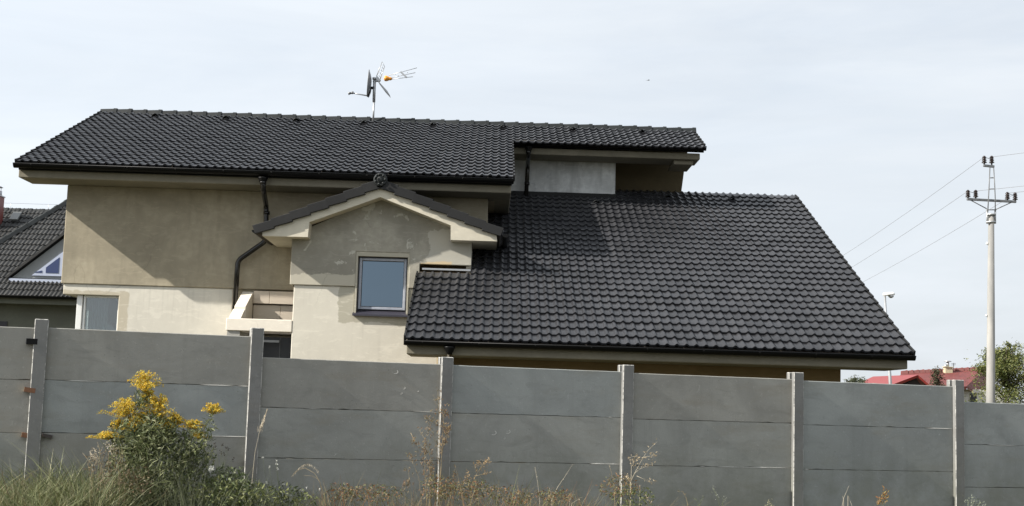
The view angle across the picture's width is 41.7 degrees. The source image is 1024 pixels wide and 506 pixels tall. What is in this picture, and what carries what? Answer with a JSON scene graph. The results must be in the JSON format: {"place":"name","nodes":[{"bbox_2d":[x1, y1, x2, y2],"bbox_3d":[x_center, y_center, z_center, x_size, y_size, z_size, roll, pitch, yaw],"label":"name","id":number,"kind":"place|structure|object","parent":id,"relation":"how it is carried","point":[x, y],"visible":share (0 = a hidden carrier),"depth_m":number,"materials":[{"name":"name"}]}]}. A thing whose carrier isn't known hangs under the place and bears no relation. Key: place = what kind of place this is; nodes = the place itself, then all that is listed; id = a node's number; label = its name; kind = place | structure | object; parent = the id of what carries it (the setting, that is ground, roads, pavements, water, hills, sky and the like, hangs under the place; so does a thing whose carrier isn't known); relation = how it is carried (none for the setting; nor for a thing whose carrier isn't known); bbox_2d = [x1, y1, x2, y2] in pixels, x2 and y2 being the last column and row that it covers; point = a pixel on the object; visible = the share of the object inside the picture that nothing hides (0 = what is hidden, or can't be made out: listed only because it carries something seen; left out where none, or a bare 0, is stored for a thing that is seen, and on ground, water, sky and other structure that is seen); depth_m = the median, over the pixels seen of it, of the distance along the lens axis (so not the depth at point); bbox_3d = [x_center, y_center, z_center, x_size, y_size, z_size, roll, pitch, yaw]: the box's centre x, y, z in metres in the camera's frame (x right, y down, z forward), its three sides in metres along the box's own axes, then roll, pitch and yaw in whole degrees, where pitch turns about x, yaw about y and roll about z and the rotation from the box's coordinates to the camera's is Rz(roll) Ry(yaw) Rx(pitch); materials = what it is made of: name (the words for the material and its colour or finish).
{"place":"outdoors","nodes":[
{"label":"outdoors","id":0,"kind":"place"},
{"bbox_2d":[0,186,86,328],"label":"neighbour house","id":1,"kind":"structure","parent":0,"point":[31,258],"depth_m":42.59,"materials":[{"name":"black tile"}]},
{"bbox_2d":[0,321,7,326],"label":"window","id":2,"kind":"structure","parent":1,"relation":"in","point":[2,323],"depth_m":42.39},
{"bbox_2d":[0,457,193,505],"bbox_3d":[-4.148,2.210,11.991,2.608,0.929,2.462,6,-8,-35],"label":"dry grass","id":3,"kind":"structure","parent":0,"point":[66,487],"depth_m":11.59,"materials":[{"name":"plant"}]},
{"bbox_2d":[0,442,203,505],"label":"grass","id":4,"kind":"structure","parent":0,"point":[42,491],"depth_m":11.69,"materials":[{"name":"green plant"}]},
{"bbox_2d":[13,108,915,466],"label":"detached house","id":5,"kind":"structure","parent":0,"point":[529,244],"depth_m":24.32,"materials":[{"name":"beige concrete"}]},
{"bbox_2d":[75,295,118,330],"bbox_3d":[-7.635,2.097,25.268,0.781,2.483,1.440,2,-6,-1],"label":"window","id":6,"kind":"structure","parent":5,"relation":"in","point":[101,313],"depth_m":24.84,"materials":[{"name":"grey glass"}]},
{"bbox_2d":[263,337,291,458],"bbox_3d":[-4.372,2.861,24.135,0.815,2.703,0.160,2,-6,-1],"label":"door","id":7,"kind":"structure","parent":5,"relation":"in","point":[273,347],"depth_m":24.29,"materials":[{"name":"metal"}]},
{"bbox_2d":[352,252,409,316],"bbox_3d":[-2.271,0.553,23.476,0.964,1.123,0.225,2,-6,-1],"label":"window","id":8,"kind":"structure","parent":5,"relation":"in","point":[381,278],"depth_m":23.52,"materials":[{"name":"blue glass"}]},
{"bbox_2d":[348,62,416,120],"bbox_3d":[-2.811,-3.497,29.133,1.472,1.316,0.554,2,-6,-1],"label":"aerial mast","id":9,"kind":"object","parent":5,"relation":"on","point":[375,80],"visible":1,"depth_m":29.11,"materials":[{"name":"metal"}]},
{"bbox_2d":[0,0,1023,403],"label":"sky","id":10,"kind":"structure","parent":0,"point":[861,111],"materials":[{"name":"white"}]},
{"bbox_2d":[901,360,1009,402],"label":"tiled house","id":11,"kind":"structure","parent":0,"point":[962,373],"depth_m":76.15,"materials":[{"name":"red ceramic"}]},
{"bbox_2d":[970,393,976,401],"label":"window","id":12,"kind":"structure","parent":11,"relation":"in","point":[972,397],"depth_m":73.36,"materials":[{"name":"black glass"}]},
{"bbox_3d":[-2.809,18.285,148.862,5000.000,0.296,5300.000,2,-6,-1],"label":"ground","id":13,"kind":"structure","parent":0,"visible":0},
{"bbox_2d":[85,440,153,505],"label":"withered willowherb","id":14,"kind":"object","parent":13,"relation":"on","point":[119,479],"visible":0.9,"depth_m":11.76,"materials":[{"name":"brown plant"}]},
{"bbox_2d":[86,370,225,505],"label":"goldenrod","id":15,"kind":"object","parent":13,"relation":"on","point":[142,431],"visible":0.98,"depth_m":12.03,"materials":[{"name":"green plant"}]},
{"bbox_2d":[29,454,358,505],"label":"weeds","id":16,"kind":"object","parent":13,"relation":"on","point":[195,500],"visible":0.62,"depth_m":11.72,"materials":[{"name":"green plant"}]},
{"bbox_2d":[212,442,234,487],"bbox_3d":[-2.676,2.261,12.380,0.220,1.022,0.045,2,-6,-1],"label":"dark seedhead weed","id":17,"kind":"object","parent":13,"relation":"on","point":[223,458],"visible":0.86,"depth_m":12.42,"materials":[{"name":"plant"}]},
{"bbox_2d":[201,462,262,505],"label":"leafy bush","id":18,"kind":"object","parent":13,"relation":"on","point":[232,475],"visible":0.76,"depth_m":12.05,"materials":[{"name":"green plant"}]},
{"bbox_2d":[252,409,267,480],"bbox_3d":[-2.467,2.212,13.091,0.125,1.402,0.064,2,-6,-1],"label":"plume reed","id":19,"kind":"object","parent":13,"relation":"on","point":[261,425],"visible":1,"depth_m":13.14,"materials":[{"name":"beige plant"}]},
{"bbox_2d":[249,456,319,505],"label":"white flowered weed","id":20,"kind":"object","parent":13,"relation":"on","point":[285,499],"visible":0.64,"depth_m":12.48,"materials":[{"name":"green plant"}]},
{"bbox_2d":[291,464,339,505],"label":"arching dry grass","id":21,"kind":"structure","parent":13,"relation":"on","point":[316,476],"depth_m":12.42,"materials":[{"name":"beige plant"}]},
{"bbox_2d":[0,475,654,505],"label":"leafy undergrowth","id":22,"kind":"object","parent":13,"relation":"on","point":[253,494],"visible":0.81,"depth_m":11.92,"materials":[{"name":"green plant"}]},
{"bbox_2d":[402,389,457,505],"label":"tall dry weed","id":23,"kind":"object","parent":13,"relation":"on","point":[443,444],"visible":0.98,"depth_m":12.74,"materials":[{"name":"brown plant"}]},
{"bbox_2d":[283,466,627,505],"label":"rusty weeds","id":24,"kind":"object","parent":13,"relation":"on","point":[511,501],"visible":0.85,"depth_m":12.26,"materials":[{"name":"brown plant"}]},
{"bbox_2d":[326,472,640,505],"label":"rusty leaves","id":25,"kind":"object","parent":24,"relation":"attached to","point":[384,492],"visible":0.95,"depth_m":12.40,"materials":[{"name":"brown plant"}]},
{"bbox_2d":[465,457,490,491],"bbox_3d":[-0.329,2.416,12.610,0.259,1.006,0.098,2,-6,-1],"label":"branching dry weed","id":26,"kind":"object","parent":13,"relation":"on","point":[484,462],"visible":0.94,"depth_m":12.64,"materials":[{"name":"beige plant"}]},
{"bbox_2d":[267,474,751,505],"bbox_3d":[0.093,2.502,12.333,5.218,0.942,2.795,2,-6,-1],"label":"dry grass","id":27,"kind":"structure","parent":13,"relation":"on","point":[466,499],"depth_m":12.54,"materials":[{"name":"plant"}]},
{"bbox_2d":[0,319,1023,505],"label":"concrete fence","id":28,"kind":"object","parent":13,"relation":"on","point":[794,439],"visible":0.9,"depth_m":14.23,"materials":[{"name":"grey concrete"}]},
{"bbox_2d":[24,387,35,392],"bbox_3d":[-4.578,1.301,12.775,0.107,0.057,0.060,4,-7,-17],"label":"wooden wedge","id":29,"kind":"object","parent":28,"relation":"attached to","point":[28,389],"visible":1,"depth_m":12.75,"materials":[{"name":"brown wood"}]},
{"bbox_2d":[26,338,37,344],"bbox_3d":[-4.575,0.844,12.824,0.102,0.055,0.060,4,-7,-17],"label":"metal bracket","id":30,"kind":"object","parent":28,"relation":"attached to","point":[31,341],"visible":1,"depth_m":12.79,"materials":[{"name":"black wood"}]},
{"bbox_2d":[42,433,52,438],"bbox_3d":[-4.417,1.739,12.792,0.096,0.047,0.050,4,-7,-17],"label":"wooden wedge","id":31,"kind":"object","parent":28,"relation":"attached to","point":[46,435],"visible":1,"depth_m":12.77,"materials":[{"name":"brown wood"}]},
{"bbox_2d":[535,469,579,505],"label":"forked twig","id":32,"kind":"object","parent":13,"relation":"on","point":[555,491],"visible":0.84,"depth_m":12.73,"materials":[{"name":"beige plant"}]},
{"bbox_2d":[624,438,656,505],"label":"pale broken weed","id":33,"kind":"object","parent":13,"relation":"on","point":[627,477],"visible":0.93,"depth_m":12.77,"materials":[{"name":"beige plant"}]},
{"bbox_2d":[844,375,867,382],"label":"distant shrub tree","id":34,"kind":"object","parent":13,"relation":"on","point":[855,379],"visible":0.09,"depth_m":49.86,"materials":[{"name":"green plant"}]},
{"bbox_2d":[876,485,888,504],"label":"orange leaved weed","id":35,"kind":"object","parent":13,"relation":"on","point":[884,494],"visible":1,"depth_m":13.08,"materials":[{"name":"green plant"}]},
{"bbox_2d":[883,292,894,383],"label":"street lamp","id":36,"kind":"object","parent":13,"relation":"on","point":[889,294],"visible":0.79,"depth_m":45.28,"materials":[{"name":"metal"}]},
{"bbox_2d":[865,375,927,384],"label":"red roofed bungalow","id":37,"kind":"object","parent":13,"relation":"on","point":[909,379],"visible":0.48,"depth_m":60.82,"materials":[{"name":"red tile"}]},
{"bbox_2d":[925,366,948,385],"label":"young conifer","id":38,"kind":"object","parent":13,"relation":"on","point":[935,378],"visible":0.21,"depth_m":48.07,"materials":[{"name":"green plant"}]},
{"bbox_2d":[964,495,985,505],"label":"grey leaved weed","id":39,"kind":"object","parent":13,"relation":"on","point":[972,504],"visible":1,"depth_m":13.29,"materials":[{"name":"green plant"}]},
{"bbox_2d":[965,156,1017,402],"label":"utility pole","id":40,"kind":"object","parent":13,"relation":"on","point":[990,356],"visible":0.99,"depth_m":52.46,"materials":[{"name":"concrete"}]},
{"bbox_2d":[854,193,964,265],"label":"overhead wire","id":41,"kind":"object","parent":40,"relation":"attached to","point":[912,228],"visible":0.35,"depth_m":60.39,"materials":[{"name":"metal"}]},
{"bbox_2d":[844,159,980,254],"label":"overhead wire","id":42,"kind":"object","parent":40,"relation":"attached to","point":[915,206],"visible":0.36,"depth_m":62.07,"materials":[{"name":"metal"}]},
{"bbox_2d":[863,195,1012,281],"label":"overhead wire","id":43,"kind":"object","parent":40,"relation":"attached to","point":[937,240],"visible":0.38,"depth_m":62.50,"materials":[{"name":"metal"}]},
{"bbox_2d":[964,337,1023,403],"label":"broadleaf tree","id":44,"kind":"object","parent":13,"relation":"on","point":[1007,370],"visible":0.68,"depth_m":57.95,"materials":[{"name":"green plant"}]}
]}

